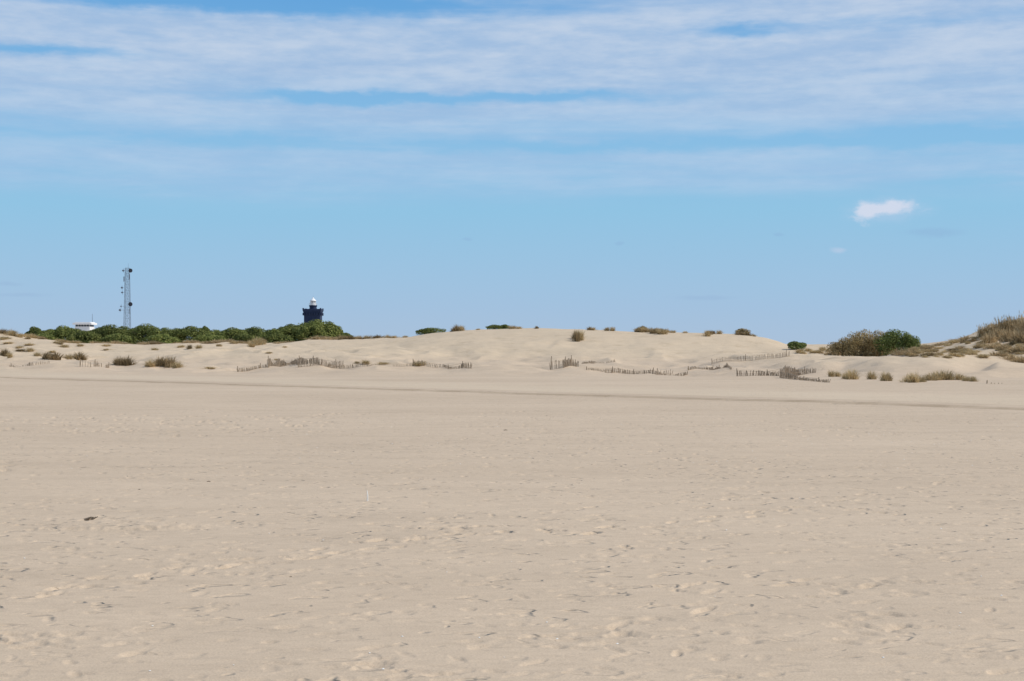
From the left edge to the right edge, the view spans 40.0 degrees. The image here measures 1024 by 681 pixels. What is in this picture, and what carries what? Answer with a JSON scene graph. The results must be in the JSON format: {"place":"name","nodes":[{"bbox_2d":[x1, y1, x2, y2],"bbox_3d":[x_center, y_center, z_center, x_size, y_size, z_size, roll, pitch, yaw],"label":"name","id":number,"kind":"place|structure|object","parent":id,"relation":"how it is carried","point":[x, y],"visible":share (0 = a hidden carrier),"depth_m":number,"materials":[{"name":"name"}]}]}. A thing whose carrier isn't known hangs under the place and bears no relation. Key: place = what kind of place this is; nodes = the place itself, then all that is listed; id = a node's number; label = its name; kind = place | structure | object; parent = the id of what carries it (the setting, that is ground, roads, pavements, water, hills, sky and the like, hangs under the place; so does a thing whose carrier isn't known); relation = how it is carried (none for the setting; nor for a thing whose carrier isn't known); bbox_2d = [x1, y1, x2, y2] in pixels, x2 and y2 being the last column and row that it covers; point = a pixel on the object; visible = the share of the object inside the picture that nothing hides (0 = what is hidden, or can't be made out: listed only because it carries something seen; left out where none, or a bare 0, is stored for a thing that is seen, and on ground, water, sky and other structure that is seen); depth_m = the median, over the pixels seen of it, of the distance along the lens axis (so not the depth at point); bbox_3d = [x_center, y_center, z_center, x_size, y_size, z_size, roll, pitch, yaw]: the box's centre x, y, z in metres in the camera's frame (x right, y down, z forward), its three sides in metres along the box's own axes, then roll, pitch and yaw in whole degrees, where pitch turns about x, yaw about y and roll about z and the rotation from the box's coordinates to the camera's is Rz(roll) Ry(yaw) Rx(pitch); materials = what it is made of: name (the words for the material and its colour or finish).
{"place":"outdoors","nodes":[
{"label":"outdoors","id":0,"kind":"place"},
{"bbox_2d":[0,317,1023,680],"bbox_3d":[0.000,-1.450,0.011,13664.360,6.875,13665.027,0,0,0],"label":"sand ground","id":1,"kind":"structure","parent":0,"point":[392,521],"depth_m":14.34,"materials":[{"name":"sand"}]},
{"bbox_2d":[0,348,10,356],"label":"marram grass tuft","id":2,"kind":"object","parent":1,"relation":"on","point":[5,353],"visible":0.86,"depth_m":168.92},
{"bbox_2d":[2,329,16,335],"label":"marram grass tuft","id":3,"kind":"object","parent":1,"relation":"on","point":[12,333],"visible":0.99,"depth_m":208.14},
{"bbox_2d":[9,361,47,366],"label":"sand fence","id":4,"kind":"object","parent":1,"relation":"on","point":[27,364],"visible":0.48,"depth_m":110.73,"materials":[{"name":"brown wood"}]},
{"bbox_2d":[26,333,38,337],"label":"marram grass tuft","id":5,"kind":"object","parent":1,"relation":"on","point":[31,335],"visible":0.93,"depth_m":210.54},
{"bbox_2d":[26,326,46,334],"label":"evergreen shrub","id":6,"kind":"object","parent":1,"relation":"on","point":[34,330],"visible":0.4,"depth_m":251.40,"materials":[{"name":"green plant"}]},
{"bbox_2d":[32,333,54,339],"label":"evergreen shrub","id":7,"kind":"object","parent":1,"relation":"on","point":[48,336],"visible":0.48,"depth_m":243.14,"materials":[{"name":"green plant"}]},
{"bbox_2d":[37,351,50,358],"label":"marram grass tuft","id":8,"kind":"object","parent":1,"relation":"on","point":[45,355],"visible":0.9,"depth_m":150.34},
{"bbox_2d":[44,352,63,359],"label":"marram grass tuft","id":9,"kind":"object","parent":1,"relation":"on","point":[54,356],"visible":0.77,"depth_m":149.52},
{"bbox_2d":[47,325,80,339],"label":"pine tree","id":10,"kind":"object","parent":1,"relation":"on","point":[61,332],"visible":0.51,"depth_m":254.76,"materials":[{"name":"green plant"}]},
{"bbox_2d":[63,354,73,359],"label":"marram grass tuft","id":11,"kind":"object","parent":1,"relation":"on","point":[68,357],"visible":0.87,"depth_m":151.84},
{"bbox_2d":[69,351,89,359],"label":"marram grass tuft","id":12,"kind":"object","parent":1,"relation":"on","point":[79,356],"visible":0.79,"depth_m":153.94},
{"bbox_2d":[67,330,101,342],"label":"evergreen shrub","id":13,"kind":"object","parent":1,"relation":"on","point":[83,336],"visible":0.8,"depth_m":249.10,"materials":[{"name":"green plant"}]},
{"bbox_2d":[72,314,96,331],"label":"lookout building","id":14,"kind":"structure","parent":1,"relation":"on","point":[86,326],"depth_m":447.45,"materials":[{"name":"white paint"}]},
{"bbox_2d":[80,359,108,367],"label":"sand fence","id":15,"kind":"object","parent":1,"relation":"on","point":[97,364],"visible":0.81,"depth_m":111.16,"materials":[{"name":"brown wood"}]},
{"bbox_2d":[95,324,129,342],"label":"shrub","id":16,"kind":"object","parent":1,"relation":"on","point":[104,331],"visible":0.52,"depth_m":256.25,"materials":[{"name":"green plant"}]},
{"bbox_2d":[100,333,132,342],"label":"evergreen shrub","id":17,"kind":"object","parent":1,"relation":"on","point":[119,337],"visible":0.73,"depth_m":244.88,"materials":[{"name":"green plant"}]},
{"bbox_2d":[111,356,123,365],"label":"marram grass tuft","id":18,"kind":"object","parent":1,"relation":"on","point":[115,362],"visible":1,"depth_m":118.96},
{"bbox_2d":[119,268,132,328],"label":"radio mast","id":19,"kind":"object","parent":1,"relation":"on","point":[130,304],"visible":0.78,"depth_m":499.50,"materials":[{"name":"metal"}]},
{"bbox_2d":[118,355,137,365],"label":"marram grass tuft","id":20,"kind":"object","parent":1,"relation":"on","point":[127,362],"visible":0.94,"depth_m":118.93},
{"bbox_2d":[119,326,139,340],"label":"evergreen shrub","id":21,"kind":"object","parent":1,"relation":"on","point":[126,328],"visible":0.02,"depth_m":265.42,"materials":[{"name":"green plant"}]},
{"bbox_2d":[124,323,161,343],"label":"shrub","id":22,"kind":"object","parent":1,"relation":"on","point":[140,332],"visible":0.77,"depth_m":254.84,"materials":[{"name":"green plant"}]},
{"bbox_2d":[143,358,155,366],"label":"marram grass tuft","id":23,"kind":"object","parent":1,"relation":"on","point":[150,364],"visible":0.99,"depth_m":111.96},
{"bbox_2d":[153,356,166,366],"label":"marram grass tuft","id":24,"kind":"object","parent":1,"relation":"on","point":[158,363],"visible":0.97,"depth_m":112.47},
{"bbox_2d":[144,334,179,343],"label":"evergreen shrub","id":25,"kind":"object","parent":1,"relation":"on","point":[165,338],"visible":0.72,"depth_m":244.87,"materials":[{"name":"green plant"}]},
{"bbox_2d":[160,355,181,367],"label":"marram grass tuft","id":26,"kind":"object","parent":1,"relation":"on","point":[169,362],"visible":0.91,"depth_m":112.41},
{"bbox_2d":[170,361,186,367],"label":"marram grass tuft","id":27,"kind":"object","parent":1,"relation":"on","point":[178,365],"visible":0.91,"depth_m":109.83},
{"bbox_2d":[160,325,208,341],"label":"pine tree","id":28,"kind":"object","parent":1,"relation":"on","point":[191,332],"visible":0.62,"depth_m":254.43,"materials":[{"name":"green plant"}]},
{"bbox_2d":[191,333,224,341],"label":"evergreen shrub","id":29,"kind":"object","parent":1,"relation":"on","point":[207,337],"visible":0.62,"depth_m":246.48,"materials":[{"name":"green plant"}]},
{"bbox_2d":[206,329,220,335],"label":"evergreen shrub","id":30,"kind":"object","parent":1,"relation":"on","point":[213,331],"visible":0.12,"depth_m":261.24,"materials":[{"name":"green plant"}]},
{"bbox_2d":[215,327,247,339],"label":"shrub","id":31,"kind":"object","parent":1,"relation":"on","point":[230,332],"visible":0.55,"depth_m":255.15,"materials":[{"name":"green plant"}]},
{"bbox_2d":[231,334,260,341],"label":"evergreen shrub","id":32,"kind":"object","parent":1,"relation":"on","point":[243,337],"visible":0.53,"depth_m":244.89,"materials":[{"name":"green plant"}]},
{"bbox_2d":[245,342,257,346],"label":"marram grass tuft","id":33,"kind":"object","parent":1,"relation":"on","point":[251,345],"visible":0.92,"depth_m":188.25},
{"bbox_2d":[237,363,266,371],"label":"sand fence","id":34,"kind":"object","parent":1,"relation":"on","point":[249,369],"visible":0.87,"depth_m":103.87,"materials":[{"name":"brown wood"}]},
{"bbox_2d":[244,326,265,335],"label":"pine tree","id":35,"kind":"object","parent":1,"relation":"on","point":[254,330],"visible":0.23,"depth_m":260.96,"materials":[{"name":"green plant"}]},
{"bbox_2d":[248,337,266,345],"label":"marram grass tuft","id":36,"kind":"object","parent":1,"relation":"on","point":[256,341],"visible":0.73,"depth_m":192.12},
{"bbox_2d":[257,328,282,340],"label":"evergreen shrub","id":37,"kind":"object","parent":1,"relation":"on","point":[267,332],"visible":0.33,"depth_m":255.29,"materials":[{"name":"green plant"}]},
{"bbox_2d":[263,333,293,342],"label":"evergreen shrub","id":38,"kind":"object","parent":1,"relation":"on","point":[275,337],"visible":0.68,"depth_m":244.80,"materials":[{"name":"green plant"}]},
{"bbox_2d":[277,324,299,341],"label":"evergreen shrub","id":39,"kind":"object","parent":1,"relation":"on","point":[290,329],"visible":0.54,"depth_m":256.38,"materials":[{"name":"green plant"}]},
{"bbox_2d":[267,356,342,367],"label":"sand fence","id":40,"kind":"object","parent":1,"relation":"on","point":[297,361],"visible":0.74,"depth_m":107.33,"materials":[{"name":"brown wood"}]},
{"bbox_2d":[296,323,325,340],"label":"evergreen shrub","id":41,"kind":"object","parent":1,"relation":"on","point":[308,331],"visible":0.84,"depth_m":250.66,"materials":[{"name":"green plant"}]},
{"bbox_2d":[302,297,323,323],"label":"lighthouse","id":42,"kind":"object","parent":1,"relation":"on","point":[312,312],"visible":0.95,"depth_m":596.70,"materials":[{"name":"blue paint"}]},
{"bbox_2d":[299,319,343,336],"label":"pine tree","id":43,"kind":"object","parent":1,"relation":"on","point":[321,324],"visible":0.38,"depth_m":256.13,"materials":[{"name":"green plant"}]},
{"bbox_2d":[298,362,364,368],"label":"sand fence","id":44,"kind":"object","parent":1,"relation":"on","point":[342,366],"visible":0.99,"depth_m":103.71,"materials":[{"name":"brown wood"}]},
{"bbox_2d":[323,324,341,337],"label":"evergreen shrub","id":45,"kind":"object","parent":1,"relation":"on","point":[334,328],"visible":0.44,"depth_m":257.34,"materials":[{"name":"green plant"}]},
{"bbox_2d":[335,333,353,337],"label":"evergreen shrub","id":46,"kind":"object","parent":1,"relation":"on","point":[345,334],"visible":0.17,"depth_m":249.19,"materials":[{"name":"green plant"}]},
{"bbox_2d":[415,329,431,334],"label":"evergreen shrub","id":47,"kind":"object","parent":1,"relation":"on","point":[422,332],"visible":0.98,"depth_m":195.36,"materials":[{"name":"green plant"}]},
{"bbox_2d":[419,327,445,332],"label":"evergreen shrub","id":48,"kind":"object","parent":1,"relation":"on","point":[433,330],"visible":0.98,"depth_m":195.41,"materials":[{"name":"green plant"}]},
{"bbox_2d":[413,360,471,368],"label":"sand fence","id":49,"kind":"object","parent":1,"relation":"on","point":[462,365],"visible":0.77,"depth_m":103.72,"materials":[{"name":"brown wood"}]},
{"bbox_2d":[485,325,502,328],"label":"evergreen shrub","id":50,"kind":"object","parent":1,"relation":"on","point":[494,327],"visible":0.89,"depth_m":198.54,"materials":[{"name":"green plant"}]},
{"bbox_2d":[24,426,1010,670],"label":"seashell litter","id":51,"kind":"object","parent":1,"relation":"in","point":[726,529],"visible":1,"depth_m":9.48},
{"bbox_2d":[549,355,578,369],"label":"sand fence","id":52,"kind":"object","parent":1,"relation":"on","point":[571,362],"visible":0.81,"depth_m":101.32,"materials":[{"name":"brown wood"}]},
{"bbox_2d":[571,328,582,341],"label":"marram grass tuft","id":53,"kind":"object","parent":1,"relation":"on","point":[577,338],"visible":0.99,"depth_m":172.67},
{"bbox_2d":[577,329,585,340],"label":"marram grass tuft","id":54,"kind":"object","parent":1,"relation":"on","point":[581,334],"visible":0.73,"depth_m":174.03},
{"bbox_2d":[581,359,614,363],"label":"sand fence","id":55,"kind":"object","parent":1,"relation":"on","point":[591,362],"visible":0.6,"depth_m":139.72,"materials":[{"name":"brown wood"}]},
{"bbox_2d":[586,366,687,375],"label":"sand fence","id":56,"kind":"object","parent":1,"relation":"on","point":[643,372],"visible":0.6,"depth_m":98.48,"materials":[{"name":"brown wood"}]},
{"bbox_2d":[647,328,656,333],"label":"marram grass tuft","id":57,"kind":"object","parent":1,"relation":"on","point":[652,330],"visible":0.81,"depth_m":183.08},
{"bbox_2d":[656,328,667,333],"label":"marram grass tuft","id":58,"kind":"object","parent":1,"relation":"on","point":[658,331],"visible":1,"depth_m":181.29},
{"bbox_2d":[688,363,731,369],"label":"sand fence","id":59,"kind":"object","parent":1,"relation":"on","point":[716,367],"visible":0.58,"depth_m":113.69,"materials":[{"name":"brown wood"}]},
{"bbox_2d":[735,328,749,332],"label":"evergreen shrub","id":60,"kind":"object","parent":1,"relation":"on","point":[742,330],"visible":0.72,"depth_m":185.73,"materials":[{"name":"green plant"}]},
{"bbox_2d":[711,349,789,361],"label":"sand fence","id":61,"kind":"object","parent":1,"relation":"on","point":[748,358],"visible":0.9,"depth_m":131.13,"materials":[{"name":"brown wood"}]},
{"bbox_2d":[736,365,815,375],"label":"sand fence","id":62,"kind":"object","parent":1,"relation":"on","point":[785,369],"visible":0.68,"depth_m":90.57,"materials":[{"name":"brown wood"}]},
{"bbox_2d":[787,341,806,349],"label":"evergreen shrub","id":63,"kind":"object","parent":1,"relation":"on","point":[793,345],"visible":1,"depth_m":167.49,"materials":[{"name":"green plant"}]},
{"bbox_2d":[779,369,830,382],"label":"sand fence","id":64,"kind":"object","parent":1,"relation":"on","point":[787,376],"visible":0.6,"depth_m":79.33,"materials":[{"name":"brown wood"}]},
{"bbox_2d":[827,370,834,376],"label":"marram grass tuft","id":65,"kind":"object","parent":1,"relation":"on","point":[829,374],"visible":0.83,"depth_m":86.16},
{"bbox_2d":[823,350,840,354],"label":"dry scrub","id":66,"kind":"object","parent":1,"relation":"on","point":[828,352],"visible":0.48,"depth_m":147.76,"materials":[{"name":"brown plant"}]},
{"bbox_2d":[827,338,855,355],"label":"evergreen shrub","id":67,"kind":"object","parent":1,"relation":"on","point":[833,346],"visible":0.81,"depth_m":142.57,"materials":[{"name":"brown plant"}]},
{"bbox_2d":[842,369,860,379],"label":"marram grass tuft","id":68,"kind":"object","parent":1,"relation":"on","point":[852,375],"visible":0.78,"depth_m":79.89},
{"bbox_2d":[836,329,880,356],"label":"evergreen shrub","id":69,"kind":"object","parent":1,"relation":"on","point":[862,336],"visible":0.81,"depth_m":141.20,"materials":[{"name":"brown plant"}]},
{"bbox_2d":[865,371,878,378],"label":"marram grass tuft","id":70,"kind":"object","parent":1,"relation":"on","point":[870,375],"visible":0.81,"depth_m":79.90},
{"bbox_2d":[860,330,891,356],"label":"evergreen shrub","id":71,"kind":"object","parent":1,"relation":"on","point":[868,339],"visible":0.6,"depth_m":140.64,"materials":[{"name":"brown plant"}]},
{"bbox_2d":[878,371,892,380],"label":"marram grass tuft","id":72,"kind":"object","parent":1,"relation":"on","point":[884,377],"visible":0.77,"depth_m":75.60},
{"bbox_2d":[872,328,920,355],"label":"evergreen shrub","id":73,"kind":"object","parent":1,"relation":"on","point":[892,338],"visible":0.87,"depth_m":138.39,"materials":[{"name":"green plant"}]},
{"bbox_2d":[884,348,912,354],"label":"dry scrub","id":74,"kind":"object","parent":1,"relation":"on","point":[898,351],"visible":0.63,"depth_m":103.53,"materials":[{"name":"brown plant"}]},
{"bbox_2d":[896,348,916,354],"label":"dry scrub","id":75,"kind":"object","parent":1,"relation":"on","point":[911,351],"visible":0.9,"depth_m":99.92,"materials":[{"name":"brown plant"}]},
{"bbox_2d":[896,334,920,350],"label":"evergreen shrub","id":76,"kind":"object","parent":1,"relation":"on","point":[909,337],"visible":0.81,"depth_m":137.72,"materials":[{"name":"green plant"}]},
{"bbox_2d":[902,371,924,382],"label":"marram grass tuft","id":77,"kind":"object","parent":1,"relation":"on","point":[912,379],"visible":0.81,"depth_m":71.88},
{"bbox_2d":[918,375,929,381],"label":"marram grass tuft","id":78,"kind":"object","parent":1,"relation":"on","point":[922,379],"visible":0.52,"depth_m":73.19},
{"bbox_2d":[921,372,940,380],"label":"marram grass tuft","id":79,"kind":"object","parent":1,"relation":"on","point":[932,378],"visible":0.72,"depth_m":76.84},
{"bbox_2d":[924,352,939,355],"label":"marram grass tuft","id":80,"kind":"object","parent":1,"relation":"on","point":[930,354],"visible":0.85,"depth_m":96.85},
{"bbox_2d":[929,369,945,379],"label":"marram grass tuft","id":81,"kind":"object","parent":1,"relation":"on","point":[939,375],"visible":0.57,"depth_m":78.09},
{"bbox_2d":[929,342,950,345],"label":"dry scrub","id":82,"kind":"object","parent":1,"relation":"on","point":[939,344],"visible":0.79,"depth_m":160.30,"materials":[{"name":"beige plant"}]},
{"bbox_2d":[939,368,955,379],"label":"marram grass tuft","id":83,"kind":"object","parent":1,"relation":"on","point":[950,376],"visible":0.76,"depth_m":78.10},
{"bbox_2d":[947,345,964,348],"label":"dry scrub","id":84,"kind":"object","parent":1,"relation":"on","point":[959,346],"visible":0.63,"depth_m":146.31,"materials":[{"name":"beige plant"}]},
{"bbox_2d":[948,371,968,379],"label":"marram grass tuft","id":85,"kind":"object","parent":1,"relation":"on","point":[957,376],"visible":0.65,"depth_m":78.07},
{"bbox_2d":[953,335,971,340],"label":"dry scrub","id":86,"kind":"object","parent":1,"relation":"on","point":[965,337],"visible":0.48,"depth_m":160.59,"materials":[{"name":"beige plant"}]},
{"bbox_2d":[965,376,978,381],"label":"marram grass tuft","id":87,"kind":"object","parent":1,"relation":"on","point":[972,379],"visible":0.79,"depth_m":74.40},
{"bbox_2d":[975,324,989,335],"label":"reed clump","id":88,"kind":"object","parent":1,"relation":"on","point":[980,330],"visible":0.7,"depth_m":157.43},
{"bbox_2d":[979,330,998,342],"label":"dry scrub","id":89,"kind":"object","parent":1,"relation":"on","point":[989,339],"visible":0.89,"depth_m":146.25,"materials":[{"name":"brown plant"}]},
{"bbox_2d":[978,322,1003,335],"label":"reed clump","id":90,"kind":"object","parent":1,"relation":"on","point":[990,329],"visible":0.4,"depth_m":156.16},
{"bbox_2d":[980,341,1004,348],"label":"dry scrub","id":91,"kind":"object","parent":1,"relation":"on","point":[988,346],"visible":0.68,"depth_m":138.78,"materials":[{"name":"brown plant"}]},
{"bbox_2d":[988,326,1005,337],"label":"dry scrub","id":92,"kind":"object","parent":1,"relation":"on","point":[998,333],"visible":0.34,"depth_m":147.93,"materials":[{"name":"brown plant"}]},
{"bbox_2d":[989,320,1008,332],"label":"dry scrub","id":93,"kind":"object","parent":1,"relation":"on","point":[1000,326],"visible":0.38,"depth_m":154.94,"materials":[{"name":"brown plant"}]},
{"bbox_2d":[988,351,1012,356],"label":"dry scrub","id":94,"kind":"object","parent":1,"relation":"on","point":[997,354],"visible":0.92,"depth_m":103.10,"materials":[{"name":"beige plant"}]},
{"bbox_2d":[993,316,1014,330],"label":"reed clump","id":95,"kind":"object","parent":1,"relation":"on","point":[1005,319],"visible":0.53,"depth_m":155.49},
{"bbox_2d":[994,343,1013,349],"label":"dry scrub","id":96,"kind":"object","parent":1,"relation":"on","point":[1001,346],"visible":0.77,"depth_m":133.27,"materials":[{"name":"brown plant"}]},
{"bbox_2d":[995,327,1019,342],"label":"dry scrub","id":97,"kind":"object","parent":1,"relation":"on","point":[1008,333],"visible":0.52,"depth_m":143.62,"materials":[{"name":"brown plant"}]},
{"bbox_2d":[1000,353,1018,360],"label":"dry scrub","id":98,"kind":"object","parent":1,"relation":"on","point":[1010,357],"visible":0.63,"depth_m":101.82,"materials":[{"name":"brown plant"}]},
{"bbox_2d":[1000,316,1023,329],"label":"reed clump","id":99,"kind":"object","parent":1,"relation":"on","point":[1012,322],"visible":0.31,"depth_m":154.95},
{"bbox_2d":[1002,317,1023,331],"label":"dry scrub","id":100,"kind":"object","parent":1,"relation":"on","point":[1016,322],"visible":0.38,"depth_m":154.20,"materials":[{"name":"brown plant"}]},
{"bbox_2d":[1002,344,1023,351],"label":"dry scrub","id":101,"kind":"object","parent":1,"relation":"on","point":[1016,348],"visible":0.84,"depth_m":130.57,"materials":[{"name":"brown plant"}]},
{"bbox_2d":[1004,327,1023,342],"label":"dry scrub","id":102,"kind":"object","parent":1,"relation":"on","point":[1019,336],"visible":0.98,"depth_m":140.26,"materials":[{"name":"brown plant"}]},
{"bbox_2d":[1004,316,1023,333],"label":"dry scrub","id":103,"kind":"object","parent":1,"relation":"on","point":[1021,326],"visible":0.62,"depth_m":150.19,"materials":[{"name":"brown plant"}]},
{"bbox_2d":[1005,355,1023,362],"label":"dry scrub","id":104,"kind":"object","parent":1,"relation":"on","point":[1020,359],"visible":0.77,"depth_m":95.75,"materials":[{"name":"beige plant"}]},
{"bbox_2d":[0,0,1023,343],"label":"sky","id":105,"kind":"structure","parent":0,"point":[783,171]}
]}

